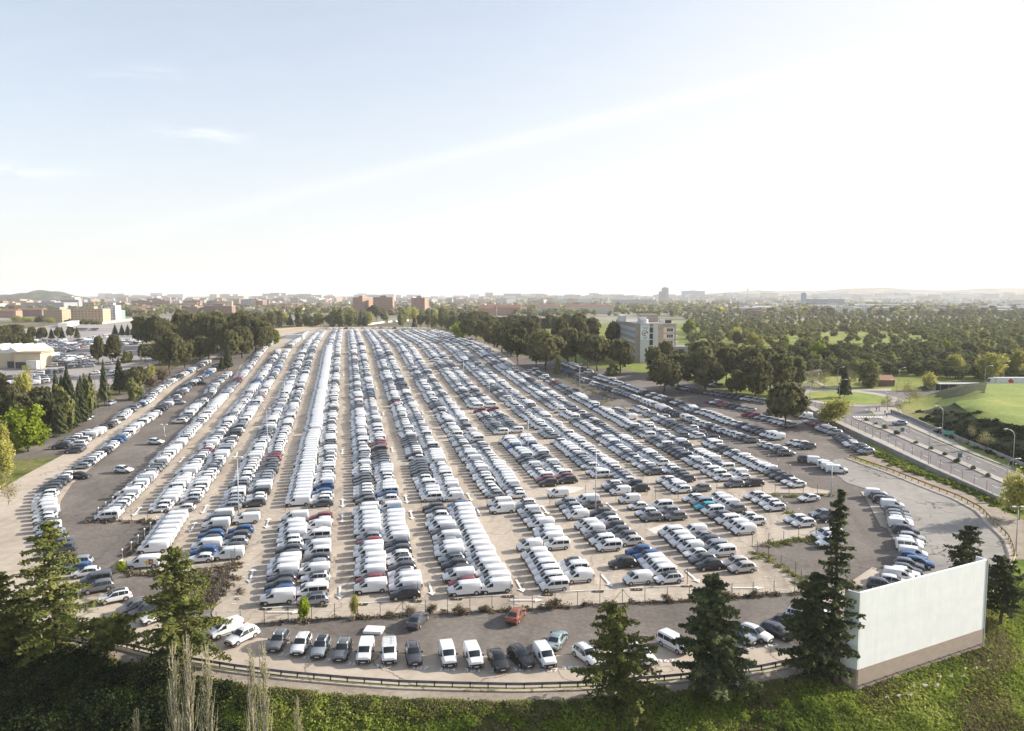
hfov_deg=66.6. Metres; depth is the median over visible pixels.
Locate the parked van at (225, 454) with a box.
[207,451,228,458]
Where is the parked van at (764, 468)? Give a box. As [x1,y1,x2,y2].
[757,464,777,473]
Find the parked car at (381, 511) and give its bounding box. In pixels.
[380,506,400,512]
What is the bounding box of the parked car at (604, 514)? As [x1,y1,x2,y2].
[594,511,617,519]
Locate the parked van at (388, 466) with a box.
[374,465,393,472]
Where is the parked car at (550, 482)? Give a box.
[538,478,558,486]
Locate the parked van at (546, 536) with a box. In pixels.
[535,530,563,543]
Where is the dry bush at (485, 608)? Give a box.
[478,604,490,612]
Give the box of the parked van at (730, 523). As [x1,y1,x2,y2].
[723,517,748,529]
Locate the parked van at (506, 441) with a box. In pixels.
[502,438,517,445]
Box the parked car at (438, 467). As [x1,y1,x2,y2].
[431,465,448,471]
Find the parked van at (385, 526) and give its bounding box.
[381,521,405,531]
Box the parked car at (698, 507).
[693,501,715,510]
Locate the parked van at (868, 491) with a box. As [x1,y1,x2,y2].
[864,487,886,497]
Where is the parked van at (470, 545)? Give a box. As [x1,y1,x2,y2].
[464,539,490,553]
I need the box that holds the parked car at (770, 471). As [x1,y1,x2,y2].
[763,468,782,475]
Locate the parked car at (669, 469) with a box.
[663,466,679,474]
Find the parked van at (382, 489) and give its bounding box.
[375,485,398,495]
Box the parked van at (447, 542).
[433,538,462,551]
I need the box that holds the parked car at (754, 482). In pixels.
[744,478,764,486]
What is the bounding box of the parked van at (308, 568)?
[297,561,329,576]
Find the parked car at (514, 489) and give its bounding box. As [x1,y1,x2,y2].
[505,487,524,494]
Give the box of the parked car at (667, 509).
[658,505,679,514]
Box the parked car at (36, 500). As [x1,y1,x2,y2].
[31,495,57,504]
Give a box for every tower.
[659,291,661,301]
[661,287,668,302]
[801,292,805,302]
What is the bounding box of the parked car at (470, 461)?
[465,459,479,465]
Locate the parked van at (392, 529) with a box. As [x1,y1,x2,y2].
[380,525,407,536]
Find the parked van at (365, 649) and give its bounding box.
[355,635,374,663]
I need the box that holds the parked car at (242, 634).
[224,623,259,646]
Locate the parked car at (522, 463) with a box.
[521,459,536,465]
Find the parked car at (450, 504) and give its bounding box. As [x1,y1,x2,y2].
[447,500,467,506]
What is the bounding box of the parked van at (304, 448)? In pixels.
[297,446,316,454]
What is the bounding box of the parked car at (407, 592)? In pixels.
[389,585,420,601]
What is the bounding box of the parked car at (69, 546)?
[52,541,77,552]
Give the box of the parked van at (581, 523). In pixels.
[574,517,598,529]
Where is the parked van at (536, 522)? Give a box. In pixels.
[527,516,554,528]
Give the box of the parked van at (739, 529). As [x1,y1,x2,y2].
[730,522,756,535]
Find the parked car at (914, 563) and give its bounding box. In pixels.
[893,556,924,570]
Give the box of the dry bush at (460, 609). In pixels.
[451,603,466,614]
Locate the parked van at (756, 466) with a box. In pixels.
[750,462,769,470]
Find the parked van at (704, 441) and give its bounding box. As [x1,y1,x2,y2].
[701,438,716,444]
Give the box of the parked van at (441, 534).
[432,529,460,541]
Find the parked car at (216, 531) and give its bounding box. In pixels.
[198,528,224,538]
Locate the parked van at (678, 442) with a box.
[673,439,688,444]
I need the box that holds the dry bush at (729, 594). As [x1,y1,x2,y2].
[723,589,732,597]
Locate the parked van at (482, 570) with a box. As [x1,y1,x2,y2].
[475,563,506,577]
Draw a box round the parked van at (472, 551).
[465,545,495,557]
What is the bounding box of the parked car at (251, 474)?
[234,472,254,478]
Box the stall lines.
[158,382,736,607]
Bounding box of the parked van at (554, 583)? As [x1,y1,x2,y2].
[539,575,569,592]
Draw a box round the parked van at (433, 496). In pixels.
[421,491,441,501]
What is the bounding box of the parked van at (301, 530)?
[277,526,306,538]
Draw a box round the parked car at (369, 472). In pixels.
[354,471,373,477]
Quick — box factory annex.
[11,350,53,368]
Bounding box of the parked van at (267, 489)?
[248,486,270,494]
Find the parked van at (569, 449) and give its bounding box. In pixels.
[563,447,580,454]
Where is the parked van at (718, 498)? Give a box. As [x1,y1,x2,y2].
[713,494,732,502]
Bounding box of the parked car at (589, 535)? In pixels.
[583,529,606,539]
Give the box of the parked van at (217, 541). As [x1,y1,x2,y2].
[191,536,222,549]
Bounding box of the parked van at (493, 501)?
[487,496,511,507]
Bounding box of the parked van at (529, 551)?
[520,546,547,559]
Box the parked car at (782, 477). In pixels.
[774,473,794,481]
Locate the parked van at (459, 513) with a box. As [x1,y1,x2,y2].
[451,510,475,519]
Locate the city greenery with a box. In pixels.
[0,296,1023,316]
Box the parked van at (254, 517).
[232,511,260,524]
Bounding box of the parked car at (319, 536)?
[304,535,329,543]
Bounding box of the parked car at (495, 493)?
[484,489,504,497]
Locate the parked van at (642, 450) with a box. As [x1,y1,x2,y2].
[636,448,653,454]
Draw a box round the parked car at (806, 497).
[797,493,820,502]
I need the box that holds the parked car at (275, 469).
[258,467,277,473]
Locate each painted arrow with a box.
[247,568,255,582]
[268,610,297,613]
[336,586,343,598]
[428,583,434,594]
[516,579,524,591]
[601,575,612,586]
[686,571,699,582]
[732,586,763,588]
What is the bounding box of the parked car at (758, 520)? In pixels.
[746,515,766,525]
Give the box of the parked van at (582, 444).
[577,442,591,446]
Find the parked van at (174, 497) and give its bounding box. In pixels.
[154,494,177,503]
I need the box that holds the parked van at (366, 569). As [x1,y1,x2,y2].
[353,563,385,579]
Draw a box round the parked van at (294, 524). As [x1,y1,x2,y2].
[279,522,307,532]
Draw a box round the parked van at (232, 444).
[216,443,233,448]
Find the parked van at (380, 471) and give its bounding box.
[374,468,392,475]
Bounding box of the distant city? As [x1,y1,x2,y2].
[98,292,1023,298]
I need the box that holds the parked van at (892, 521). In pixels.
[887,516,914,527]
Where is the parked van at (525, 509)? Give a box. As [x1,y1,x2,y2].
[517,504,539,515]
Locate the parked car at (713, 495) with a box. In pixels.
[707,491,725,497]
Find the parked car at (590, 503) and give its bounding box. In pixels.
[581,499,602,508]
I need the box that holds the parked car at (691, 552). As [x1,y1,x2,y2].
[682,547,707,557]
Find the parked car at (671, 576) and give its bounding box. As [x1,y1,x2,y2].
[653,570,683,584]
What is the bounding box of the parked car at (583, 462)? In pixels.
[576,459,593,466]
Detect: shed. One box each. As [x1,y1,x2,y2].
[553,299,599,303]
[612,299,655,304]
[731,307,781,312]
[733,307,755,312]
[739,303,759,305]
[808,305,835,306]
[820,306,862,312]
[862,296,907,298]
[934,301,975,302]
[944,302,960,304]
[987,307,1023,308]
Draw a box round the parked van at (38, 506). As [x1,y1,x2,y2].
[31,500,57,512]
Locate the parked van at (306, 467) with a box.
[293,466,314,473]
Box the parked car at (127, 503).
[108,500,130,506]
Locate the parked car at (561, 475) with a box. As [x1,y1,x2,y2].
[554,472,572,478]
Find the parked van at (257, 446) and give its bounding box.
[247,444,264,450]
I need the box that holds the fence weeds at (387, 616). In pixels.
[269,588,803,626]
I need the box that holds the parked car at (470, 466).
[466,463,482,470]
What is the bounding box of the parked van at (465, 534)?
[458,529,485,539]
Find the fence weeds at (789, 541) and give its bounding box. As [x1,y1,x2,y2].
[557,376,835,585]
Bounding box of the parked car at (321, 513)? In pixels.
[309,511,332,520]
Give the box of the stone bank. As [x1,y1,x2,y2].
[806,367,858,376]
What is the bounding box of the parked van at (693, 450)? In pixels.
[690,448,705,452]
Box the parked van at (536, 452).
[533,449,549,454]
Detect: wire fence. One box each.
[96,510,147,520]
[97,393,220,512]
[121,510,161,558]
[126,551,230,571]
[212,547,234,609]
[216,596,506,624]
[532,580,794,609]
[752,528,816,579]
[767,484,817,493]
[776,491,828,527]
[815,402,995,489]
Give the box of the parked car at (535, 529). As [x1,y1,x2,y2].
[532,523,554,533]
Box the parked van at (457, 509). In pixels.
[449,506,474,515]
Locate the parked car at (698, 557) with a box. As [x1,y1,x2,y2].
[688,552,715,563]
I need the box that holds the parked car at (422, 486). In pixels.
[416,482,434,490]
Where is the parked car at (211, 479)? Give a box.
[192,476,213,482]
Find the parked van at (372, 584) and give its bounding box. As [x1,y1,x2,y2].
[353,576,387,594]
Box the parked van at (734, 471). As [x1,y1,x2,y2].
[728,468,747,475]
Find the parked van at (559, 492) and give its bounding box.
[547,487,568,497]
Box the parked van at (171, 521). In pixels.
[152,518,182,529]
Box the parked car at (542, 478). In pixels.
[535,475,554,482]
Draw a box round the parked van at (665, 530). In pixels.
[658,524,683,536]
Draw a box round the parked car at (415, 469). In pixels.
[410,466,428,471]
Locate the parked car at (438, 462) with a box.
[430,461,446,465]
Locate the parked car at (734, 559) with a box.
[722,555,747,567]
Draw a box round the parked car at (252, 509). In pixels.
[237,508,260,516]
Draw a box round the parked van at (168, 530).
[145,528,176,539]
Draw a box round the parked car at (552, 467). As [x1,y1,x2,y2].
[545,465,561,470]
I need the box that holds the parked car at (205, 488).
[185,485,208,492]
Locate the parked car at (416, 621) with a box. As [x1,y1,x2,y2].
[405,611,428,629]
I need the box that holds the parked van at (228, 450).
[209,449,229,455]
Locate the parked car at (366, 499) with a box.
[355,495,376,504]
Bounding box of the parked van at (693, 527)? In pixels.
[684,523,706,533]
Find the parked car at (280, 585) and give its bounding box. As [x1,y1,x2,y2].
[265,583,296,593]
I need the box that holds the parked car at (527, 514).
[520,510,542,519]
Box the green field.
[929,384,1023,425]
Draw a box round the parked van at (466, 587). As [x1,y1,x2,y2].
[447,578,481,597]
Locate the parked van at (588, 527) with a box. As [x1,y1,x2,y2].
[580,522,605,534]
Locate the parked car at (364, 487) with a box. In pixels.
[353,485,374,492]
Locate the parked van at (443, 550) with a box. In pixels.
[434,543,463,558]
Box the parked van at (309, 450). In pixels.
[298,449,317,455]
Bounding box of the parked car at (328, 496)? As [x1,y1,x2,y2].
[310,494,331,501]
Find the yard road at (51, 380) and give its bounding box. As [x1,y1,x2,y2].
[6,372,76,386]
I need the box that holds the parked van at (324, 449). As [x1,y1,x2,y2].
[318,446,336,454]
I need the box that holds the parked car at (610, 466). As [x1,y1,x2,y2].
[603,464,620,468]
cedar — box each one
[0,571,39,663]
[2,588,53,643]
[7,519,103,670]
[74,609,148,659]
[123,545,232,669]
[570,602,670,725]
[669,572,763,702]
[775,571,842,681]
[814,489,865,686]
[942,525,998,615]
[986,554,1023,624]
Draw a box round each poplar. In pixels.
[131,708,140,730]
[164,644,186,730]
[179,633,199,730]
[197,644,217,730]
[243,646,256,730]
[255,642,272,730]
[293,699,302,730]
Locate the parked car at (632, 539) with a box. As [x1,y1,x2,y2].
[621,534,644,546]
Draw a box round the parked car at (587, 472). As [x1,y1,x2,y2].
[585,467,602,474]
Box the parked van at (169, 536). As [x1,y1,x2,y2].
[141,533,172,545]
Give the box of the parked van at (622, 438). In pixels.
[619,436,632,441]
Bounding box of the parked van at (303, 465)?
[293,463,314,470]
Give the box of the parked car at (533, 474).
[530,470,543,476]
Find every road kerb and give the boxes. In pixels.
[44,588,1000,692]
[846,458,1012,561]
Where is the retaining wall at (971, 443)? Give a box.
[892,410,1023,466]
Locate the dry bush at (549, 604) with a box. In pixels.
[544,597,561,609]
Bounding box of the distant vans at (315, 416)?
[7,327,836,451]
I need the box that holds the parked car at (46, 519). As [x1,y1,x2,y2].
[33,517,61,527]
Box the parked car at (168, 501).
[149,499,174,507]
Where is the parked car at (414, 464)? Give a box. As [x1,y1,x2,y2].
[409,461,426,467]
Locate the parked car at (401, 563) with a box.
[388,559,416,571]
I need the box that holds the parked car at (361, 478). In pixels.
[353,476,372,483]
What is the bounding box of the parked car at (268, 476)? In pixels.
[253,475,273,481]
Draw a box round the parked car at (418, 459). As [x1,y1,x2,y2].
[409,458,426,463]
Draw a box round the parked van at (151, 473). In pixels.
[134,472,155,480]
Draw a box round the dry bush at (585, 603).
[580,601,588,606]
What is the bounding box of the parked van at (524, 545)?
[516,537,542,551]
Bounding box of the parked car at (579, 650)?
[571,641,601,666]
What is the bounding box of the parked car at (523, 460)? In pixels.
[518,457,534,463]
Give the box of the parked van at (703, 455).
[700,452,714,457]
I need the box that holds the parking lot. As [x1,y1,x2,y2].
[100,327,829,623]
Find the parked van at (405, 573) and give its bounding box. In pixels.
[388,569,421,584]
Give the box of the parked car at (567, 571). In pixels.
[563,566,585,574]
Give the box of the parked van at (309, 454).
[296,453,316,459]
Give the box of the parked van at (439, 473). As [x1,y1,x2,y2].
[433,469,451,477]
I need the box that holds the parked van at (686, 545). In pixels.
[676,539,703,552]
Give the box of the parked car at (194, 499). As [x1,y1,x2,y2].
[179,496,201,503]
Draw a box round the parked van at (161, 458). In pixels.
[149,457,169,463]
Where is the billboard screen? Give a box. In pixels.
[841,556,992,694]
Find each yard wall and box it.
[58,320,79,327]
[102,318,132,323]
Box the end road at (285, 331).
[275,326,329,336]
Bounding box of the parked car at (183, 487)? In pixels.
[163,485,185,491]
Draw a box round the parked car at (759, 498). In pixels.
[751,494,772,503]
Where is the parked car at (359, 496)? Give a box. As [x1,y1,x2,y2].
[352,492,373,500]
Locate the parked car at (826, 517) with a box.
[818,512,840,521]
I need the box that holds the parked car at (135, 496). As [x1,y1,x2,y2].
[116,493,138,499]
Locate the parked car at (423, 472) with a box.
[413,471,432,477]
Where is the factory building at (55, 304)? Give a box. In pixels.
[24,301,77,308]
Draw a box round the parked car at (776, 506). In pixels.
[762,501,786,511]
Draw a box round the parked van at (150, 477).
[131,475,152,483]
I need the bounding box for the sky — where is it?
[0,0,1023,296]
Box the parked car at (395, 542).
[384,538,410,548]
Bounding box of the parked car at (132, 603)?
[116,596,144,615]
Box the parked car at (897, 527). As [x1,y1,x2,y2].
[892,523,919,534]
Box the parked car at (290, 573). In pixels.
[266,570,296,582]
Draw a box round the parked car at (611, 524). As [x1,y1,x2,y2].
[605,520,625,529]
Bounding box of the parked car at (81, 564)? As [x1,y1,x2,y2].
[65,561,92,573]
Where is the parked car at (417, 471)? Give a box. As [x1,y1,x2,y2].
[410,468,428,475]
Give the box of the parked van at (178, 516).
[156,514,185,524]
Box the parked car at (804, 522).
[790,517,816,527]
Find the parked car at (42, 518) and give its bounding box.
[32,514,57,523]
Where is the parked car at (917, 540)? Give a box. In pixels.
[897,535,924,546]
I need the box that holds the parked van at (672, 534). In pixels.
[664,529,690,541]
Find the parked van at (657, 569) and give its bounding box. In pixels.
[649,562,676,576]
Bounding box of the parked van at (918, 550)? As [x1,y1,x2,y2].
[898,544,927,557]
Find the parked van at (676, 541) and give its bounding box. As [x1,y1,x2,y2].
[669,534,695,547]
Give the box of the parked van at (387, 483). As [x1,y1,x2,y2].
[376,482,395,489]
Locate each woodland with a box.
[679,310,1023,333]
[686,327,1023,350]
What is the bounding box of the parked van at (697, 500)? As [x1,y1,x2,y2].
[689,496,712,506]
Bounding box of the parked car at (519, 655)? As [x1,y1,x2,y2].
[506,643,535,668]
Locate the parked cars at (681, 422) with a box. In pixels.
[559,376,790,467]
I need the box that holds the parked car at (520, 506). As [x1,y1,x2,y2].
[515,502,535,511]
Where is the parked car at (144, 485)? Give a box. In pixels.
[127,482,147,489]
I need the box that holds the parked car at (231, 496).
[221,494,244,501]
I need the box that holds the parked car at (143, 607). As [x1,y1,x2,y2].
[127,599,157,619]
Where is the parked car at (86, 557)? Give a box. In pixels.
[61,554,93,567]
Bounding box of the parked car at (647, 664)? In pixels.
[625,641,657,666]
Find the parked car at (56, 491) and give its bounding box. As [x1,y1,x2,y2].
[34,488,59,496]
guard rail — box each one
[78,637,802,688]
[849,454,1015,570]
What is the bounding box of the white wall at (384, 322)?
[370,320,408,324]
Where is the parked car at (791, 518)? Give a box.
[783,513,806,523]
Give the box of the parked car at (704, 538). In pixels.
[698,534,719,542]
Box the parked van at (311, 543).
[302,538,330,551]
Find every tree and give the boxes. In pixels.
[0,325,11,334]
[0,333,21,343]
[0,372,10,394]
[0,384,19,410]
[0,397,5,419]
[0,403,51,451]
[0,419,10,446]
[0,439,15,478]
[0,468,21,504]
[8,315,21,321]
[8,394,32,410]
[11,371,32,396]
[12,323,25,333]
[16,332,33,343]
[23,317,34,322]
[24,360,32,380]
[26,326,36,336]
[26,386,50,400]
[29,399,51,424]
[32,316,42,321]
[35,328,41,338]
[38,327,47,339]
[42,387,51,429]
[44,317,55,322]
[48,329,54,338]
[49,384,76,433]
[49,403,68,435]
[50,370,59,399]
[53,327,61,336]
[58,326,64,337]
[58,375,62,387]
[62,365,76,398]
[66,326,73,337]
[68,411,82,431]
[70,379,78,405]
[73,393,82,422]
[74,327,79,337]
[75,380,82,400]
[78,375,91,413]
[78,393,90,422]
[81,318,89,323]
[82,372,94,413]
[88,373,99,409]
[89,335,104,363]
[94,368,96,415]
[97,359,110,403]
[104,334,122,360]
[110,358,124,393]
[111,324,117,334]
[118,324,124,335]
[118,370,126,393]
[119,350,132,362]
[124,324,130,334]
[124,377,144,400]
[126,365,148,384]
[130,314,149,343]
[137,343,151,361]
[140,326,150,343]
[142,374,158,387]
[145,314,167,342]
[146,362,154,376]
[147,343,154,360]
[151,330,188,373]
[154,368,169,382]
[161,320,177,335]
[171,312,184,326]
[173,308,184,314]
[176,323,193,341]
[180,312,200,338]
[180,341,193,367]
[186,339,199,361]
[192,335,204,359]
[194,312,213,340]
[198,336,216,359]
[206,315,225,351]
[209,310,226,349]
[218,329,243,361]
[218,355,225,369]
[222,321,234,334]
[223,345,233,369]
[230,311,245,320]
[232,319,240,328]
[233,325,253,357]
[239,313,254,352]
[245,320,267,351]
[252,312,262,317]
[261,320,273,349]
[264,311,276,325]
[265,321,275,345]
[273,330,280,343]
[274,310,283,327]
[283,312,288,324]
[286,314,294,326]
[294,305,303,326]
[302,310,309,325]
[306,313,314,326]
[314,311,324,325]
[324,314,329,325]
[328,307,336,326]
[334,307,344,326]
[345,313,353,322]
[346,306,357,314]
[346,311,354,325]
[354,311,359,325]
[357,309,363,324]
[362,316,367,325]
[363,312,373,325]
[366,304,382,320]
[379,310,388,320]
[396,311,404,325]
[401,307,408,321]
[405,307,411,321]
[409,307,418,320]
[410,317,416,327]
[416,314,424,324]
[424,315,430,324]
[430,313,437,328]
[437,312,444,328]
[443,307,450,315]
[443,312,450,328]
[448,316,456,326]
[449,311,456,316]
[450,321,466,337]
[456,308,464,314]
[456,311,468,321]
[458,318,469,337]
[461,312,479,321]
[466,318,480,340]
[473,320,486,342]
[476,311,490,320]
[482,315,496,322]
[482,320,499,347]
[489,323,506,351]
[498,316,515,324]
[500,321,518,355]
[501,327,530,364]
[508,315,518,324]
[518,315,528,323]
[518,318,541,355]
[527,315,541,324]
[527,329,566,369]
[527,341,542,367]
[540,318,549,329]
[543,315,556,328]
[550,316,559,328]
[550,316,569,336]
[553,355,560,373]
[557,327,577,361]
[561,313,571,320]
[569,313,586,327]
[571,330,585,363]
[572,317,589,334]
[575,333,595,367]
[579,334,609,370]
[586,316,600,335]
[604,320,619,340]
[604,362,619,375]
[605,339,633,373]
[644,346,665,364]
[646,358,684,393]
[658,340,674,358]
[662,352,693,389]
[673,349,688,356]
[681,320,695,334]
[684,343,693,350]
[690,340,712,357]
[690,345,722,388]
[713,365,725,387]
[714,344,740,384]
[726,369,746,393]
[727,326,741,343]
[731,346,764,390]
[732,331,744,343]
[741,357,774,396]
[746,331,759,345]
[755,344,766,349]
[762,347,777,360]
[765,380,812,428]
[766,352,796,385]
[773,344,786,353]
[779,335,789,343]
[783,355,806,383]
[792,343,805,353]
[799,347,808,354]
[800,340,811,348]
[800,349,810,358]
[804,361,813,370]
[804,369,822,386]
[806,351,821,361]
[807,341,825,354]
[812,360,821,368]
[813,395,855,424]
[814,365,830,386]
[820,347,834,359]
[820,362,833,373]
[823,354,836,361]
[829,345,841,350]
[829,359,844,365]
[835,348,846,356]
[837,363,850,372]
[837,365,852,397]
[838,351,852,362]
[841,340,851,347]
[844,343,857,351]
[848,367,858,384]
[852,360,862,370]
[855,351,865,359]
[855,359,879,387]
[862,347,872,351]
[864,353,880,359]
[869,357,883,367]
[874,350,882,356]
[878,392,894,410]
[880,345,891,349]
[880,361,891,372]
[882,352,895,361]
[883,348,901,357]
[884,363,894,373]
[888,359,900,365]
[890,367,899,375]
[892,344,904,348]
[893,397,906,413]
[895,360,905,371]
[900,347,912,356]
[901,351,911,358]
[901,377,917,404]
[905,359,917,372]
[908,363,923,374]
[910,352,922,361]
[911,344,919,352]
[911,386,924,400]
[917,347,930,355]
[918,360,929,371]
[921,372,938,388]
[923,354,936,358]
[926,360,941,375]
[929,348,945,354]
[937,351,949,359]
[940,366,958,377]
[942,340,950,346]
[944,352,965,366]
[946,366,966,378]
[947,346,961,352]
[955,351,967,356]
[961,342,976,351]
[961,355,974,364]
[961,365,969,374]
[963,359,972,366]
[966,353,979,357]
[966,422,976,435]
[970,346,983,352]
[971,367,980,377]
[973,350,1010,379]
[976,431,995,444]
[979,344,990,351]
[985,348,1001,354]
[996,347,1005,353]
[996,463,1023,519]
[1000,367,1014,376]
[1001,348,1016,355]
[1005,346,1023,373]
[1014,369,1023,376]
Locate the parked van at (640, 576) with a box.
[622,569,652,585]
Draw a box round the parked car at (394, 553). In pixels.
[386,549,410,559]
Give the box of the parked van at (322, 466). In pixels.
[316,463,334,470]
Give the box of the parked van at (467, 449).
[459,448,475,453]
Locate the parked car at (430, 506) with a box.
[422,502,443,511]
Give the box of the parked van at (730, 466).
[718,462,734,470]
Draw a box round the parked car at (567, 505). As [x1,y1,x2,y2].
[559,501,581,510]
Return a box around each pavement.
[805,380,891,390]
[808,406,1008,500]
[870,407,1015,469]
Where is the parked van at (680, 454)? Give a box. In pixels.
[674,451,692,459]
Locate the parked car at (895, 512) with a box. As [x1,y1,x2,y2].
[886,511,912,519]
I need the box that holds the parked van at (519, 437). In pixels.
[517,434,531,439]
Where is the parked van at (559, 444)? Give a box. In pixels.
[555,441,571,447]
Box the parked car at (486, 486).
[479,483,497,490]
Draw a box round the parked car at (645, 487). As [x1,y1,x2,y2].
[631,483,649,492]
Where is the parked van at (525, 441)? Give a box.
[521,439,536,444]
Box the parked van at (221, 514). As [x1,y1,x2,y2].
[204,512,232,521]
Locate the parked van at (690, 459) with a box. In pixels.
[684,455,702,463]
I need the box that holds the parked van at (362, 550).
[353,544,382,559]
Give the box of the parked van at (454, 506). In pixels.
[447,501,472,512]
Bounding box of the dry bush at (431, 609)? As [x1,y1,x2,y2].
[425,603,436,615]
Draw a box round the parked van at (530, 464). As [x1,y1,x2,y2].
[522,460,540,468]
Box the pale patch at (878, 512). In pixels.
[860,491,891,529]
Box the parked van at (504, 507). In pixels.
[489,501,514,513]
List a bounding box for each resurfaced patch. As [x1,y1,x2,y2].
[546,486,583,493]
[647,524,668,533]
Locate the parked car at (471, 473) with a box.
[469,468,487,475]
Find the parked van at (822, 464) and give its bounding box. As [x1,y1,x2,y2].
[820,461,834,469]
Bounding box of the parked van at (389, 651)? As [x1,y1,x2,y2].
[380,635,397,664]
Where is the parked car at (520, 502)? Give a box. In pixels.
[514,498,535,505]
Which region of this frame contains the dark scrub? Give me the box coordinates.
[0,636,259,730]
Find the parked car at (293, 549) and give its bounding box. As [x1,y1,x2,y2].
[275,548,302,557]
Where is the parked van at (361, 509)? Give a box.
[351,505,376,517]
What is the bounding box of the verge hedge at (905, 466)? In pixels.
[864,451,1023,513]
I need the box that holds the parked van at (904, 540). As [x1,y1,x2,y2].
[895,537,923,550]
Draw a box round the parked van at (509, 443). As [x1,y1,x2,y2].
[504,440,520,447]
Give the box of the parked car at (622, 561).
[608,555,636,568]
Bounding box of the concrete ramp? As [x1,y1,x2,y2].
[107,559,122,572]
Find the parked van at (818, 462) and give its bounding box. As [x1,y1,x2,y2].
[816,459,829,466]
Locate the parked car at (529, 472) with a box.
[527,467,544,474]
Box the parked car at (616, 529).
[607,524,630,533]
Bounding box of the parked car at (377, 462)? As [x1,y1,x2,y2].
[371,459,389,466]
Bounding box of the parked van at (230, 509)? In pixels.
[206,507,233,517]
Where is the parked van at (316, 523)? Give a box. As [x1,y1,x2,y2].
[307,518,331,530]
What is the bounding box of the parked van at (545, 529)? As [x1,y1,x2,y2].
[534,526,562,537]
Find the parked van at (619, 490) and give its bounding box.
[609,485,630,495]
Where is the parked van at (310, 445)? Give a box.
[299,444,318,449]
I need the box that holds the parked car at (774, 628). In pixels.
[759,619,793,641]
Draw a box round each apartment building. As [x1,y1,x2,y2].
[0,309,22,317]
[6,299,25,302]
[17,308,45,316]
[20,300,40,306]
[43,307,70,321]
[60,296,79,299]
[60,300,81,306]
[71,306,110,321]
[82,302,94,305]
[87,299,99,303]
[104,303,121,319]
[108,302,126,305]
[117,298,127,301]
[121,310,124,318]
[131,300,151,304]
[147,298,162,300]
[152,300,171,306]
[183,300,201,302]
[185,305,203,314]
[204,304,235,313]
[207,300,218,304]
[215,301,232,305]
[234,299,243,303]
[241,299,250,304]
[250,300,269,305]
[256,300,266,305]
[274,298,286,301]
[290,297,298,302]
[353,296,372,314]
[373,295,393,314]
[411,296,428,311]
[454,299,467,302]
[478,305,495,315]
[496,298,506,302]
[497,305,519,315]
[536,304,559,313]
[537,299,546,303]
[565,304,613,313]
[567,298,577,303]
[681,290,704,297]
[746,300,762,303]
[746,309,761,315]
[760,299,770,302]
[806,299,844,304]
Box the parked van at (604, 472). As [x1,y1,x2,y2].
[590,468,609,477]
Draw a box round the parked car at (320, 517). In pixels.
[309,515,332,523]
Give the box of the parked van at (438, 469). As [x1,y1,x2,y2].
[432,467,451,474]
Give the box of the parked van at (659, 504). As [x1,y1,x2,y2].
[649,499,672,509]
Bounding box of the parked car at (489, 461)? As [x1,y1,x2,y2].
[484,458,499,463]
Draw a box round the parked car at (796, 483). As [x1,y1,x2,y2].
[786,480,806,487]
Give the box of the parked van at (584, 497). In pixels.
[575,493,599,503]
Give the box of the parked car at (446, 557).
[437,551,463,563]
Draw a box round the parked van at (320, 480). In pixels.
[313,477,333,484]
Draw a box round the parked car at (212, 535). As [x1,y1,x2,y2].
[195,534,222,541]
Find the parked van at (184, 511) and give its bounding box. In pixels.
[159,509,188,519]
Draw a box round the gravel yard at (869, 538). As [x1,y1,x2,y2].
[11,326,897,687]
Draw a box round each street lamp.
[928,427,940,463]
[1005,428,1014,467]
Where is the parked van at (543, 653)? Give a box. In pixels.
[532,639,556,668]
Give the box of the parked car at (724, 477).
[712,473,733,481]
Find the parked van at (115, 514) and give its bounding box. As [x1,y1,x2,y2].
[94,508,120,519]
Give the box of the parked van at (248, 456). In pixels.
[241,453,261,461]
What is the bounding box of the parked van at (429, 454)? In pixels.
[424,452,443,457]
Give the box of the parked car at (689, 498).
[681,493,702,502]
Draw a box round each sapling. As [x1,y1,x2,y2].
[115,561,127,571]
[297,596,309,618]
[349,594,359,616]
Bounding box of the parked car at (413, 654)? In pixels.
[405,640,422,665]
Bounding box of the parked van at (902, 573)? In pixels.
[883,565,914,579]
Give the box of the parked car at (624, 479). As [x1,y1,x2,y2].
[617,476,635,483]
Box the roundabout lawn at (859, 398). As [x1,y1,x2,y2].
[806,391,888,403]
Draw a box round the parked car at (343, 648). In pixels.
[332,636,352,661]
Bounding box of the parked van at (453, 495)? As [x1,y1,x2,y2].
[442,490,463,501]
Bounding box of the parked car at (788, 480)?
[780,477,798,483]
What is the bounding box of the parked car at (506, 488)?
[502,484,520,491]
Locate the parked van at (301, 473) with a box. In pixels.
[290,472,312,480]
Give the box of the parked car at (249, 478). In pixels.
[233,476,251,481]
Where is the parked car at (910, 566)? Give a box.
[892,562,922,575]
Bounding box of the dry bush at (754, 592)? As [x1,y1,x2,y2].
[750,589,758,596]
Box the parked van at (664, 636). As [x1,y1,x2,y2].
[656,627,687,654]
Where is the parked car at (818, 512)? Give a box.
[808,508,828,517]
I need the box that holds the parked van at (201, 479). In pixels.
[188,477,210,484]
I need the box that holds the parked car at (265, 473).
[254,472,274,478]
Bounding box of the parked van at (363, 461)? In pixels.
[352,459,370,467]
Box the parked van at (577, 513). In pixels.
[565,508,588,520]
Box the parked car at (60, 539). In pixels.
[55,537,74,541]

